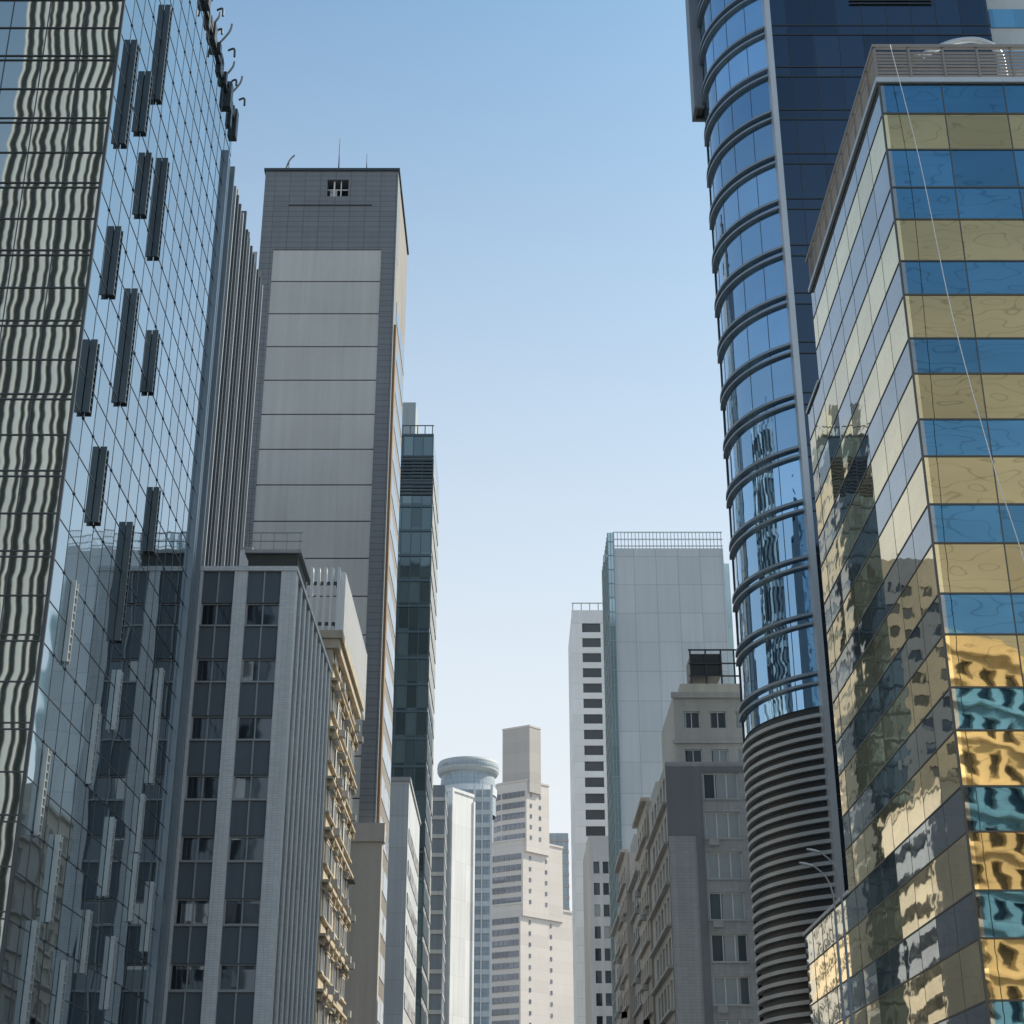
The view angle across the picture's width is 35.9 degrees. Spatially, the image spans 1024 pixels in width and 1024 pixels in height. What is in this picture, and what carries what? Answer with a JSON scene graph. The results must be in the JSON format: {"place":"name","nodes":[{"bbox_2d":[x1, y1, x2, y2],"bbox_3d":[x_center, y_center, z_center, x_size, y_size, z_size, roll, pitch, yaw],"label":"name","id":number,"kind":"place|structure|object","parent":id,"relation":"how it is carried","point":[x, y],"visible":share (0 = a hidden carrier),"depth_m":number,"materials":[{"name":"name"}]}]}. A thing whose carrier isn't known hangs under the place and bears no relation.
{"place":"outdoors","nodes":[
{"label":"outdoors","id":0,"kind":"place"},
{"bbox_2d":[201,166,262,565],"bbox_3d":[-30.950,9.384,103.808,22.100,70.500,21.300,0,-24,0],"label":"ribbed tower","id":1,"kind":"structure","parent":0,"point":[225,513],"depth_m":113.84,"materials":[{"name":"stone"}]},
{"bbox_2d":[161,532,331,1023],"bbox_3d":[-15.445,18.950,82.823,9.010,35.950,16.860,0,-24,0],"label":"tiled office block","id":2,"kind":"structure","parent":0,"point":[243,937],"depth_m":77.43,"materials":[{"name":"white tile"}]},
{"bbox_2d":[169,964,204,989],"bbox_3d":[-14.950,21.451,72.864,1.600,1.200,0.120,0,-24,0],"label":"window","id":3,"kind":"structure","parent":2,"relation":"in","point":[182,976],"depth_m":72.88,"materials":[{"name":"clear glass"}]},
{"bbox_2d":[174,899,209,923],"bbox_3d":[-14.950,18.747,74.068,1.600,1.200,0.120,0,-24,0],"label":"window","id":4,"kind":"structure","parent":2,"relation":"in","point":[188,911],"depth_m":74.08,"materials":[{"name":"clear glass"}]},
{"bbox_2d":[180,836,214,860],"bbox_3d":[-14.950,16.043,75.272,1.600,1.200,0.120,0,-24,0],"label":"window","id":5,"kind":"structure","parent":2,"relation":"in","point":[193,848],"depth_m":75.28,"materials":[{"name":"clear glass"}]},
{"bbox_2d":[185,775,218,798],"bbox_3d":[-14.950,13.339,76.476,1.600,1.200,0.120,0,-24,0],"label":"window","id":6,"kind":"structure","parent":2,"relation":"in","point":[197,786],"depth_m":76.51,"materials":[{"name":"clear glass"}]},
{"bbox_2d":[190,716,223,738],"bbox_3d":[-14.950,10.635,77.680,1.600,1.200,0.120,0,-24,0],"label":"window","id":7,"kind":"structure","parent":2,"relation":"in","point":[202,727],"depth_m":77.72,"materials":[{"name":"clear glass"}]},
{"bbox_2d":[195,659,227,680],"bbox_3d":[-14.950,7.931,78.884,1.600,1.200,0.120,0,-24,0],"label":"window","id":8,"kind":"structure","parent":2,"relation":"in","point":[206,669],"depth_m":78.91,"materials":[{"name":"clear glass"}]},
{"bbox_2d":[200,604,231,624],"bbox_3d":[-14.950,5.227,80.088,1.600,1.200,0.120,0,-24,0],"label":"window","id":9,"kind":"structure","parent":2,"relation":"in","point":[211,614],"depth_m":80.12,"materials":[{"name":"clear glass"}]},
{"bbox_2d":[219,964,255,989],"bbox_3d":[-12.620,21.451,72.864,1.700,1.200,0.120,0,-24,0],"label":"window","id":10,"kind":"structure","parent":2,"relation":"in","point":[232,976],"depth_m":72.88,"materials":[{"name":"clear glass"}]},
{"bbox_2d":[223,899,260,923],"bbox_3d":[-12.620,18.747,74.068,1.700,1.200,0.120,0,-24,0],"label":"window","id":11,"kind":"structure","parent":2,"relation":"in","point":[236,911],"depth_m":74.10,"materials":[{"name":"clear glass"}]},
{"bbox_2d":[239,547,252,565],"bbox_3d":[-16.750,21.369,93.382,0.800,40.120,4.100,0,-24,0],"label":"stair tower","id":12,"kind":"structure","parent":2,"relation":"on","point":[243,560],"depth_m":99.43,"materials":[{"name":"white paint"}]},
{"bbox_2d":[228,836,264,860],"bbox_3d":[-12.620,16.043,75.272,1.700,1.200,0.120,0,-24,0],"label":"window","id":13,"kind":"structure","parent":2,"relation":"in","point":[241,848],"depth_m":75.28,"materials":[{"name":"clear glass"}]},
{"bbox_2d":[232,775,267,798],"bbox_3d":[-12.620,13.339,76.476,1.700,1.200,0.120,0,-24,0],"label":"window","id":14,"kind":"structure","parent":2,"relation":"in","point":[244,786],"depth_m":76.51,"materials":[{"name":"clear glass"}]},
{"bbox_2d":[237,716,271,738],"bbox_3d":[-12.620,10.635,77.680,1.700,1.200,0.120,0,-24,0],"label":"window","id":15,"kind":"structure","parent":2,"relation":"in","point":[249,727],"depth_m":77.73,"materials":[{"name":"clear glass"}]},
{"bbox_2d":[241,659,275,680],"bbox_3d":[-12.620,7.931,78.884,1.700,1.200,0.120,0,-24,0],"label":"window","id":16,"kind":"structure","parent":2,"relation":"in","point":[252,669],"depth_m":78.91,"materials":[{"name":"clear glass"}]},
{"bbox_2d":[245,604,278,624],"bbox_3d":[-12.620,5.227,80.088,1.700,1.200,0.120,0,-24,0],"label":"window","id":17,"kind":"structure","parent":2,"relation":"in","point":[256,614],"depth_m":80.12,"materials":[{"name":"clear glass"}]},
{"bbox_2d":[383,777,420,1023],"bbox_3d":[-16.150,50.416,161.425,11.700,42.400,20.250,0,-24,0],"label":"pale slab building","id":18,"kind":"structure","parent":0,"point":[401,929],"depth_m":157.86,"materials":[{"name":"concrete"}]},
{"bbox_2d":[428,785,447,1023],"bbox_3d":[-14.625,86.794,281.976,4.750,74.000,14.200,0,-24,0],"label":"striped dark slab","id":19,"kind":"structure","parent":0,"point":[437,963],"depth_m":282.92,"materials":[{"name":"concrete"}]},
{"bbox_2d":[210,0,738,910],"label":"sky","id":20,"kind":"structure","parent":0,"point":[560,347],"materials":[{"name":"blue"}]},
{"bbox_2d":[602,532,733,1023],"bbox_3d":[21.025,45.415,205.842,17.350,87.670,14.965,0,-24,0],"label":"aluminium panel tower","id":21,"kind":"structure","parent":0,"point":[665,609],"depth_m":211.51,"materials":[{"name":"grey metal"}]},
{"bbox_2d":[799,862,845,1023],"bbox_3d":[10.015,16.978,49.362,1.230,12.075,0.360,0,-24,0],"label":"street lamp","id":22,"kind":"object","parent":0,"point":[838,957],"visible":1,"depth_m":50.69,"materials":[{"name":"grey metal"}]},
{"bbox_2d":[806,848,853,1023],"bbox_3d":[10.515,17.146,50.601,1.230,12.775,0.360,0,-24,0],"label":"street lamp","id":23,"kind":"object","parent":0,"point":[846,958],"visible":1,"depth_m":51.93,"materials":[{"name":"grey metal"}]},
{"bbox_2d":[685,0,997,1023],"bbox_3d":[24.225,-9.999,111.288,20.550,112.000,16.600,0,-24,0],"label":"curved blue tower","id":24,"kind":"structure","parent":0,"point":[773,88],"depth_m":104.59,"materials":[{"name":"glass"}]},
{"bbox_2d":[986,0,1023,74],"bbox_3d":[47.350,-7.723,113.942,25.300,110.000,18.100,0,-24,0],"label":"pale rear tower","id":25,"kind":"structure","parent":0,"point":[1006,19],"depth_m":116.68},
{"label":"ground","id":26,"kind":"structure","parent":0,"visible":0},
{"bbox_2d":[0,0,238,1023],"bbox_3d":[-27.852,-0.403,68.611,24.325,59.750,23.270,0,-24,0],"label":"glass office tower","id":27,"kind":"structure","parent":26,"relation":"on","point":[119,120],"depth_m":63.18,"materials":[{"name":"glass"}]},
{"bbox_2d":[211,0,223,28],"bbox_3d":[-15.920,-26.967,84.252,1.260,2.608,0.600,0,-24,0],"label":"roof crane","id":28,"kind":"object","parent":27,"relation":"on","point":[218,9],"visible":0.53,"depth_m":83.98,"materials":[{"name":"metal"}]},
{"bbox_2d":[219,23,235,69],"bbox_3d":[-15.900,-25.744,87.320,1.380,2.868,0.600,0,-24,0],"label":"roof crane","id":29,"kind":"object","parent":27,"relation":"on","point":[224,37],"visible":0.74,"depth_m":87.39,"materials":[{"name":"metal"}]},
{"bbox_2d":[233,76,245,115],"bbox_3d":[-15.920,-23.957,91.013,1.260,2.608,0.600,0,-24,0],"label":"roof crane","id":30,"kind":"object","parent":27,"relation":"on","point":[242,98],"visible":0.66,"depth_m":90.88,"materials":[{"name":"metal"}]},
{"bbox_2d":[244,168,408,1023],"bbox_3d":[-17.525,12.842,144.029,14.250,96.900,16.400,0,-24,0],"label":"grey panel tower","id":31,"kind":"structure","parent":26,"relation":"on","point":[325,467],"depth_m":146.56,"materials":[{"name":"concrete"}]},
{"bbox_2d":[306,567,366,1023],"bbox_3d":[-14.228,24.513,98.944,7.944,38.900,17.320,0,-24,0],"label":"cornice building","id":32,"kind":"structure","parent":26,"relation":"on","point":[344,646],"depth_m":98.78,"materials":[{"name":"beige concrete"}]},
{"bbox_2d":[317,1002,321,1023],"bbox_3d":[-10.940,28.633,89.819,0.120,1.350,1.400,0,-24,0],"label":"window","id":33,"kind":"structure","parent":32,"relation":"in","point":[319,1006],"depth_m":89.70,"materials":[{"name":"grey glass"}]},
{"bbox_2d":[319,947,324,973],"bbox_3d":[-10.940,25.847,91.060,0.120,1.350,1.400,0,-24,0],"label":"window","id":34,"kind":"structure","parent":32,"relation":"in","point":[322,952],"depth_m":90.85,"materials":[{"name":"grey glass"}]},
{"bbox_2d":[322,893,326,918],"bbox_3d":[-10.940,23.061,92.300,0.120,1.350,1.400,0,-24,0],"label":"window","id":35,"kind":"structure","parent":32,"relation":"in","point":[324,901],"depth_m":92.16,"materials":[{"name":"grey glass"}]},
{"bbox_2d":[324,841,329,866],"bbox_3d":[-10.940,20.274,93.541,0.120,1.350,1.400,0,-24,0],"label":"window","id":36,"kind":"structure","parent":32,"relation":"in","point":[327,847],"depth_m":93.34,"materials":[{"name":"grey glass"}]},
{"bbox_2d":[326,955,329,979],"bbox_3d":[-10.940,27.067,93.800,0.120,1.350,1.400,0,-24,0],"label":"window","id":37,"kind":"structure","parent":32,"relation":"in","point":[328,958],"depth_m":93.90,"materials":[{"name":"white glass"}]},
{"bbox_2d":[327,790,331,814],"bbox_3d":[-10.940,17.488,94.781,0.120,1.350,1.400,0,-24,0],"label":"window","id":38,"kind":"structure","parent":32,"relation":"in","point":[329,797],"depth_m":94.66,"materials":[{"name":"grey glass"}]},
{"bbox_2d":[329,903,332,928],"bbox_3d":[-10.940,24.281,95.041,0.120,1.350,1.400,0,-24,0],"label":"window","id":39,"kind":"structure","parent":32,"relation":"in","point":[331,907],"depth_m":95.15,"materials":[{"name":"grey glass"}]},
{"bbox_2d":[329,740,333,765],"bbox_3d":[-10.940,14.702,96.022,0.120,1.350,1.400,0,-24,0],"label":"window","id":40,"kind":"structure","parent":32,"relation":"in","point":[331,755],"depth_m":95.87,"materials":[{"name":"grey glass"}]},
{"bbox_2d":[331,852,334,876],"bbox_3d":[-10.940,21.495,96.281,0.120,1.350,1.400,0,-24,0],"label":"window","id":41,"kind":"structure","parent":32,"relation":"in","point":[333,856],"depth_m":96.44,"materials":[{"name":"grey glass"}]},
{"bbox_2d":[331,963,335,985],"bbox_3d":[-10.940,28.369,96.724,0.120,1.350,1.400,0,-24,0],"label":"window","id":42,"kind":"structure","parent":32,"relation":"in","point":[333,968],"depth_m":96.50,"materials":[{"name":"grey glass"}]},
{"bbox_2d":[332,692,336,716],"bbox_3d":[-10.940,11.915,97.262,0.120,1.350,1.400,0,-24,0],"label":"window","id":43,"kind":"structure","parent":32,"relation":"in","point":[334,700],"depth_m":97.14,"materials":[{"name":"grey glass"}]},
{"bbox_2d":[333,912,337,936],"bbox_3d":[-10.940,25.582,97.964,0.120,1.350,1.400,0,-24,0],"label":"window","id":44,"kind":"structure","parent":32,"relation":"in","point":[335,920],"depth_m":97.83,"materials":[{"name":"grey glass"}]},
{"bbox_2d":[334,802,336,825],"bbox_3d":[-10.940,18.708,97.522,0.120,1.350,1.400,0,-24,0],"label":"window","id":45,"kind":"structure","parent":32,"relation":"in","point":[335,807],"depth_m":97.65,"materials":[{"name":"white glass"}]},
{"bbox_2d":[335,862,339,885],"bbox_3d":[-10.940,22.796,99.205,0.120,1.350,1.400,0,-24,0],"label":"window","id":46,"kind":"structure","parent":32,"relation":"in","point":[337,875],"depth_m":99.16,"materials":[{"name":"grey glass"}]},
{"bbox_2d":[336,754,338,777],"bbox_3d":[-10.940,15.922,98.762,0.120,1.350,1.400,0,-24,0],"label":"window","id":47,"kind":"structure","parent":32,"relation":"in","point":[337,759],"depth_m":98.84,"materials":[{"name":"white glass"}]},
{"bbox_2d":[338,814,341,835],"bbox_3d":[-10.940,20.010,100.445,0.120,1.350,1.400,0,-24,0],"label":"window","id":48,"kind":"structure","parent":32,"relation":"in","point":[339,816],"depth_m":100.39,"materials":[{"name":"grey glass"}]},
{"bbox_2d":[340,976,344,999],"bbox_3d":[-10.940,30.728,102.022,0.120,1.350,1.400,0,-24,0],"label":"window","id":49,"kind":"structure","parent":32,"relation":"in","point":[342,985],"depth_m":101.80,"materials":[{"name":"white glass"}]},
{"bbox_2d":[342,928,346,948],"bbox_3d":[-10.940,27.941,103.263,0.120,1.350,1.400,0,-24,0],"label":"window","id":50,"kind":"structure","parent":32,"relation":"in","point":[344,938],"depth_m":103.04,"materials":[{"name":"white glass"}]},
{"bbox_2d":[344,880,348,897],"bbox_3d":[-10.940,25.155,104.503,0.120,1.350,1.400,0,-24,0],"label":"window","id":51,"kind":"structure","parent":32,"relation":"in","point":[346,883],"depth_m":104.14,"materials":[{"name":"white glass"}]},
{"bbox_2d":[346,834,350,856],"bbox_3d":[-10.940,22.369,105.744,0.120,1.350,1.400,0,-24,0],"label":"window","id":52,"kind":"structure","parent":32,"relation":"in","point":[348,837],"depth_m":105.57,"materials":[{"name":"white glass"}]},
{"bbox_2d":[348,789,352,811],"bbox_3d":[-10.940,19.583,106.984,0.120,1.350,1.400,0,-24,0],"label":"window","id":53,"kind":"structure","parent":32,"relation":"in","point":[350,792],"depth_m":106.87,"materials":[{"name":"white glass"}]},
{"bbox_2d":[350,745,353,767],"bbox_3d":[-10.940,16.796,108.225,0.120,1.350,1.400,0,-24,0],"label":"window","id":54,"kind":"structure","parent":32,"relation":"in","point":[352,749],"depth_m":108.11,"materials":[{"name":"white glass"}]},
{"bbox_2d":[391,402,438,1023],"bbox_3d":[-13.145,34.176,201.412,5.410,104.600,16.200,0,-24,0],"label":"teal glass tower","id":55,"kind":"structure","parent":26,"relation":"on","point":[412,756],"depth_m":201.76,"materials":[{"name":"glass"}]},
{"bbox_2d":[444,787,474,1023],"bbox_3d":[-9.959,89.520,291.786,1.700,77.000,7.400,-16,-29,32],"label":"white slab tower","id":56,"kind":"structure","parent":26,"relation":"on","point":[459,955],"depth_m":297.70,"materials":[{"name":"white concrete"}]},
{"bbox_2d":[437,756,498,1023],"bbox_3d":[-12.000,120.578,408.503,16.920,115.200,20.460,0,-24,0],"label":"disc topped tower","id":57,"kind":"structure","parent":26,"relation":"on","point":[476,776],"depth_m":412.43,"materials":[{"name":"glass"}]},
{"bbox_2d":[492,725,573,1023],"bbox_3d":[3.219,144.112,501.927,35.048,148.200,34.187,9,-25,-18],"label":"stepped beige tower","id":58,"kind":"structure","parent":26,"relation":"on","point":[532,954],"depth_m":498.95,"materials":[{"name":"beige concrete"}]},
{"bbox_2d":[549,833,569,910],"bbox_3d":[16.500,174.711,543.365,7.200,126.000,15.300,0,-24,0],"label":"blue glass highrise","id":59,"kind":"structure","parent":26,"relation":"on","point":[560,839],"depth_m":558.51,"materials":[{"name":"glass"}]},
{"bbox_2d":[568,603,607,1023],"bbox_3d":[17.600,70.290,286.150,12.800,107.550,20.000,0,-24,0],"label":"white punched tower","id":60,"kind":"structure","parent":26,"relation":"on","point":[588,781],"depth_m":288.13,"materials":[{"name":"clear concrete"}]},
{"bbox_2d":[582,624,599,631],"bbox_3d":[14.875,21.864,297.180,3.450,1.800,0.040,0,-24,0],"label":"window","id":61,"kind":"structure","parent":60,"relation":"in","point":[585,627],"depth_m":297.20,"materials":[{"name":"black glass"}]},
{"bbox_2d":[582,639,600,646],"bbox_3d":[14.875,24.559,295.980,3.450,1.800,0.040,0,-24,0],"label":"window","id":62,"kind":"structure","parent":60,"relation":"in","point":[585,642],"depth_m":295.97,"materials":[{"name":"black glass"}]},
{"bbox_2d":[583,654,600,661],"bbox_3d":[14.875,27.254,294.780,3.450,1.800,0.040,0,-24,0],"label":"window","id":63,"kind":"structure","parent":60,"relation":"in","point":[586,657],"depth_m":294.75,"materials":[{"name":"black glass"}]},
{"bbox_2d":[583,669,601,676],"bbox_3d":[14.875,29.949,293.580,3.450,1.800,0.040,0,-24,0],"label":"window","id":64,"kind":"structure","parent":60,"relation":"in","point":[586,672],"depth_m":293.56,"materials":[{"name":"black glass"}]},
{"bbox_2d":[583,684,601,692],"bbox_3d":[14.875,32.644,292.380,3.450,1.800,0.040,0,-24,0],"label":"window","id":65,"kind":"structure","parent":60,"relation":"in","point":[587,688],"depth_m":292.35,"materials":[{"name":"black glass"}]},
{"bbox_2d":[583,699,601,707],"bbox_3d":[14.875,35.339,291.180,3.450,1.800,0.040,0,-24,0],"label":"window","id":66,"kind":"structure","parent":60,"relation":"in","point":[588,703],"depth_m":291.21,"materials":[{"name":"black glass"}]},
{"bbox_2d":[584,715,602,723],"bbox_3d":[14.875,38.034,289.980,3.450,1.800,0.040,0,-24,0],"label":"window","id":67,"kind":"structure","parent":60,"relation":"in","point":[588,719],"depth_m":289.93,"materials":[{"name":"black glass"}]},
{"bbox_2d":[584,730,602,738],"bbox_3d":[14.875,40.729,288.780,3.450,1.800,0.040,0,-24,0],"label":"window","id":68,"kind":"structure","parent":60,"relation":"in","point":[588,734],"depth_m":288.80,"materials":[{"name":"black glass"}]},
{"bbox_2d":[584,746,602,754],"bbox_3d":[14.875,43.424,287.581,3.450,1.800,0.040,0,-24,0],"label":"window","id":69,"kind":"structure","parent":60,"relation":"in","point":[588,750],"depth_m":287.60,"materials":[{"name":"black glass"}]},
{"bbox_2d":[585,762,603,770],"bbox_3d":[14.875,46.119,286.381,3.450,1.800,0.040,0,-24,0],"label":"window","id":70,"kind":"structure","parent":60,"relation":"in","point":[589,766],"depth_m":286.34,"materials":[{"name":"black glass"}]},
{"bbox_2d":[585,778,603,786],"bbox_3d":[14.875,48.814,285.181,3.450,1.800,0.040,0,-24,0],"label":"window","id":71,"kind":"structure","parent":60,"relation":"in","point":[589,782],"depth_m":285.16,"materials":[{"name":"black glass"}]},
{"bbox_2d":[585,794,604,802],"bbox_3d":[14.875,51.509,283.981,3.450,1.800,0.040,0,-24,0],"label":"window","id":72,"kind":"structure","parent":60,"relation":"in","point":[589,798],"depth_m":283.97,"materials":[{"name":"black glass"}]},
{"bbox_2d":[586,810,604,819],"bbox_3d":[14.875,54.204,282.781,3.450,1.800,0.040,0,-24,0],"label":"window","id":73,"kind":"structure","parent":60,"relation":"in","point":[590,814],"depth_m":282.76,"materials":[{"name":"black glass"}]},
{"bbox_2d":[586,827,604,835],"bbox_3d":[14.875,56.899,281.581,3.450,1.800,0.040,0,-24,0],"label":"window","id":74,"kind":"structure","parent":60,"relation":"in","point":[590,831],"depth_m":281.56,"materials":[{"name":"black glass"}]},
{"bbox_2d":[583,836,612,1023],"bbox_3d":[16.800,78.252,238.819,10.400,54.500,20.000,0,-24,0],"label":"grey balcony block","id":75,"kind":"structure","parent":26,"relation":"on","point":[597,954],"depth_m":236.41,"materials":[{"name":"concrete"}]},
{"bbox_2d":[593,862,598,872],"bbox_3d":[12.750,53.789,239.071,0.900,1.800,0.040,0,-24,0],"label":"window","id":76,"kind":"structure","parent":75,"relation":"in","point":[595,864],"depth_m":239.07,"materials":[{"name":"black glass"}]},
{"bbox_2d":[594,905,599,916],"bbox_3d":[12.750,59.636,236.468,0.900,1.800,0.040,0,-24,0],"label":"window","id":77,"kind":"structure","parent":75,"relation":"in","point":[596,907],"depth_m":236.43,"materials":[{"name":"grey glass"}]},
{"bbox_2d":[594,883,599,894],"bbox_3d":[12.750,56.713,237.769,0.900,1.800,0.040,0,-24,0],"label":"window","id":78,"kind":"structure","parent":75,"relation":"in","point":[596,885],"depth_m":237.76,"materials":[{"name":"black glass"}]},
{"bbox_2d":[595,949,600,960],"bbox_3d":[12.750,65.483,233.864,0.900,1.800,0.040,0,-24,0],"label":"window","id":79,"kind":"structure","parent":75,"relation":"in","point":[597,951],"depth_m":233.85,"materials":[{"name":"black glass"}]},
{"bbox_2d":[595,927,600,938],"bbox_3d":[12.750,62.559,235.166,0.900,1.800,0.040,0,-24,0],"label":"window","id":80,"kind":"structure","parent":75,"relation":"in","point":[597,929],"depth_m":235.11,"materials":[{"name":"black glass"}]},
{"bbox_2d":[596,993,601,1005],"bbox_3d":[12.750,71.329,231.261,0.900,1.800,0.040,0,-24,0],"label":"window","id":81,"kind":"structure","parent":75,"relation":"in","point":[598,995],"depth_m":231.26,"materials":[{"name":"black glass"}]},
{"bbox_2d":[596,971,601,982],"bbox_3d":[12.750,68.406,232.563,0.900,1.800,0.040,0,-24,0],"label":"window","id":82,"kind":"structure","parent":75,"relation":"in","point":[598,973],"depth_m":232.54,"materials":[{"name":"black glass"}]},
{"bbox_2d":[603,883,608,894],"bbox_3d":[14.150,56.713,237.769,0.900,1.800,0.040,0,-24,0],"label":"window","id":83,"kind":"structure","parent":75,"relation":"in","point":[605,885],"depth_m":237.76,"materials":[{"name":"black glass"}]},
{"bbox_2d":[603,862,608,872],"bbox_3d":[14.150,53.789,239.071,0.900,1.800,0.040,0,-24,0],"label":"window","id":84,"kind":"structure","parent":75,"relation":"in","point":[605,864],"depth_m":239.07,"materials":[{"name":"black glass"}]},
{"bbox_2d":[604,927,609,938],"bbox_3d":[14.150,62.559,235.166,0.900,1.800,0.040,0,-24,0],"label":"window","id":85,"kind":"structure","parent":75,"relation":"in","point":[606,929],"depth_m":235.11,"materials":[{"name":"grey glass"}]},
{"bbox_2d":[604,905,609,916],"bbox_3d":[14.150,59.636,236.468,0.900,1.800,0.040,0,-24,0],"label":"window","id":86,"kind":"structure","parent":75,"relation":"in","point":[606,907],"depth_m":236.43,"materials":[{"name":"black glass"}]},
{"bbox_2d":[605,971,610,982],"bbox_3d":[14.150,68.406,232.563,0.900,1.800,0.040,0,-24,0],"label":"window","id":87,"kind":"structure","parent":75,"relation":"in","point":[607,973],"depth_m":232.54,"materials":[{"name":"black glass"}]},
{"bbox_2d":[605,949,610,960],"bbox_3d":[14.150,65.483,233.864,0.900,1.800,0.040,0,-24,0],"label":"window","id":88,"kind":"structure","parent":75,"relation":"in","point":[607,951],"depth_m":233.85,"materials":[{"name":"black glass"}]},
{"bbox_2d":[606,993,611,1005],"bbox_3d":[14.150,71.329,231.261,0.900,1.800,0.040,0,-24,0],"label":"window","id":89,"kind":"structure","parent":75,"relation":"in","point":[608,995],"depth_m":231.26,"materials":[{"name":"grey glass"}]},
{"bbox_2d":[610,913,621,1023],"bbox_3d":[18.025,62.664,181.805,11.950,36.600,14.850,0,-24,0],"label":"street tenement","id":90,"kind":"structure","parent":26,"relation":"on","point":[615,933],"depth_m":187.15,"materials":[{"name":"beige concrete"}]},
{"bbox_2d":[614,834,637,1023],"bbox_3d":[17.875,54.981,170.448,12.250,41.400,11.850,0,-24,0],"label":"street tenement","id":91,"kind":"structure","parent":26,"relation":"on","point":[626,864],"depth_m":171.39,"materials":[{"name":"beige concrete"}]},
{"bbox_2d":[627,867,642,1023],"bbox_3d":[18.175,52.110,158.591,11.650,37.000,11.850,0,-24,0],"label":"street tenement","id":92,"kind":"structure","parent":26,"relation":"on","point":[636,949],"depth_m":162.65,"materials":[{"name":"beige concrete"}]},
{"bbox_2d":[632,781,658,1023],"bbox_3d":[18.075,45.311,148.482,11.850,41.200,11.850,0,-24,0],"label":"street tenement","id":93,"kind":"structure","parent":26,"relation":"on","point":[640,823],"depth_m":150.26,"materials":[{"name":"beige concrete"}]},
{"bbox_2d":[646,649,759,1023],"bbox_3d":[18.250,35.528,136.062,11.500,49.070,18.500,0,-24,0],"label":"old tenement","id":94,"kind":"structure","parent":26,"relation":"on","point":[703,954],"depth_m":130.66,"materials":[{"name":"grey concrete"}]},
{"bbox_2d":[683,712,699,727],"bbox_3d":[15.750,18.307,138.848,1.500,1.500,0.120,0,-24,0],"label":"window","id":95,"kind":"structure","parent":94,"relation":"in","point":[690,719],"depth_m":138.87,"materials":[{"name":"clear glass"}]},
{"bbox_2d":[685,750,701,761],"bbox_3d":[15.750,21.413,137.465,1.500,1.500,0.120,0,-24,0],"label":"window","id":96,"kind":"structure","parent":94,"relation":"in","point":[690,755],"depth_m":137.56,"materials":[{"name":"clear glass"}]},
{"bbox_2d":[709,712,726,727],"bbox_3d":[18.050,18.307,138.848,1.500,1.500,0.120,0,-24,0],"label":"window","id":97,"kind":"structure","parent":94,"relation":"in","point":[717,719],"depth_m":138.87,"materials":[{"name":"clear glass"}]},
{"bbox_2d":[711,750,728,761],"bbox_3d":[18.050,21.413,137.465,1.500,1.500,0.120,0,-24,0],"label":"window","id":98,"kind":"structure","parent":94,"relation":"in","point":[716,755],"depth_m":137.56,"materials":[{"name":"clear glass"}]},
{"bbox_2d":[703,773,738,797],"bbox_3d":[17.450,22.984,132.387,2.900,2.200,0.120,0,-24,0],"label":"window","id":99,"kind":"structure","parent":94,"relation":"in","point":[716,785],"depth_m":132.45,"materials":[{"name":"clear glass"}]},
{"bbox_2d":[705,812,740,837],"bbox_3d":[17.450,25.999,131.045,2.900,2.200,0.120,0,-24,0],"label":"window","id":100,"kind":"structure","parent":94,"relation":"in","point":[718,824],"depth_m":131.06,"materials":[{"name":"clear glass"}]},
{"bbox_2d":[707,852,742,877],"bbox_3d":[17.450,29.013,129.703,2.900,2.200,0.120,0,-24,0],"label":"window","id":101,"kind":"structure","parent":94,"relation":"in","point":[720,864],"depth_m":129.73,"materials":[{"name":"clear glass"}]},
{"bbox_2d":[709,893,745,918],"bbox_3d":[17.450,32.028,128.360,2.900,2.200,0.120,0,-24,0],"label":"window","id":102,"kind":"structure","parent":94,"relation":"in","point":[722,905],"depth_m":128.37,"materials":[{"name":"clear glass"}]},
{"bbox_2d":[711,934,747,961],"bbox_3d":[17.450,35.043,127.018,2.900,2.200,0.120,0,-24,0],"label":"window","id":103,"kind":"structure","parent":94,"relation":"in","point":[725,947],"depth_m":127.03,"materials":[{"name":"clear glass"}]},
{"bbox_2d":[713,977,750,1004],"bbox_3d":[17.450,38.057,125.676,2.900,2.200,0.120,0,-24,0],"label":"window","id":104,"kind":"structure","parent":94,"relation":"in","point":[727,990],"depth_m":125.68,"materials":[{"name":"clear glass"}]},
{"bbox_2d":[715,1020,751,1023],"bbox_3d":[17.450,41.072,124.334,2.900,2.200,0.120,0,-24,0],"label":"window","id":105,"kind":"structure","parent":94,"relation":"in","point":[716,1021],"depth_m":124.70,"materials":[{"name":"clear glass"}]},
{"bbox_2d":[735,712,741,727],"bbox_3d":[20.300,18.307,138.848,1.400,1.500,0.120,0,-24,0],"label":"window","id":106,"kind":"structure","parent":94,"relation":"in","point":[738,724],"depth_m":138.84,"materials":[{"name":"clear glass"}]},
{"bbox_2d":[738,750,743,761],"bbox_3d":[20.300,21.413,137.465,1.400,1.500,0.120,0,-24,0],"label":"window","id":107,"kind":"structure","parent":94,"relation":"in","point":[740,755],"depth_m":137.56,"materials":[{"name":"grey glass"}]},
{"bbox_2d":[802,44,1023,1023],"bbox_3d":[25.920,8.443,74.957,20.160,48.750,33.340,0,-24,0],"label":"gold mirror building","id":108,"kind":"structure","parent":26,"relation":"on","point":[922,564],"depth_m":65.38,"materials":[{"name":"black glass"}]},
{"bbox_2d":[901,37,1007,74],"bbox_3d":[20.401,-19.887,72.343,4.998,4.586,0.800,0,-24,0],"label":"roof gantry arm","id":109,"kind":"object","parent":108,"relation":"on","point":[968,40],"visible":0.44,"depth_m":73.03},
{"bbox_2d":[890,45,1023,560],"bbox_3d":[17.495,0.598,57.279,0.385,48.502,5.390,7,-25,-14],"label":"hanging rope","id":110,"kind":"object","parent":108,"relation":"hanging from","point":[952,314],"visible":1,"depth_m":61.85,"materials":[{"name":"white paint"}]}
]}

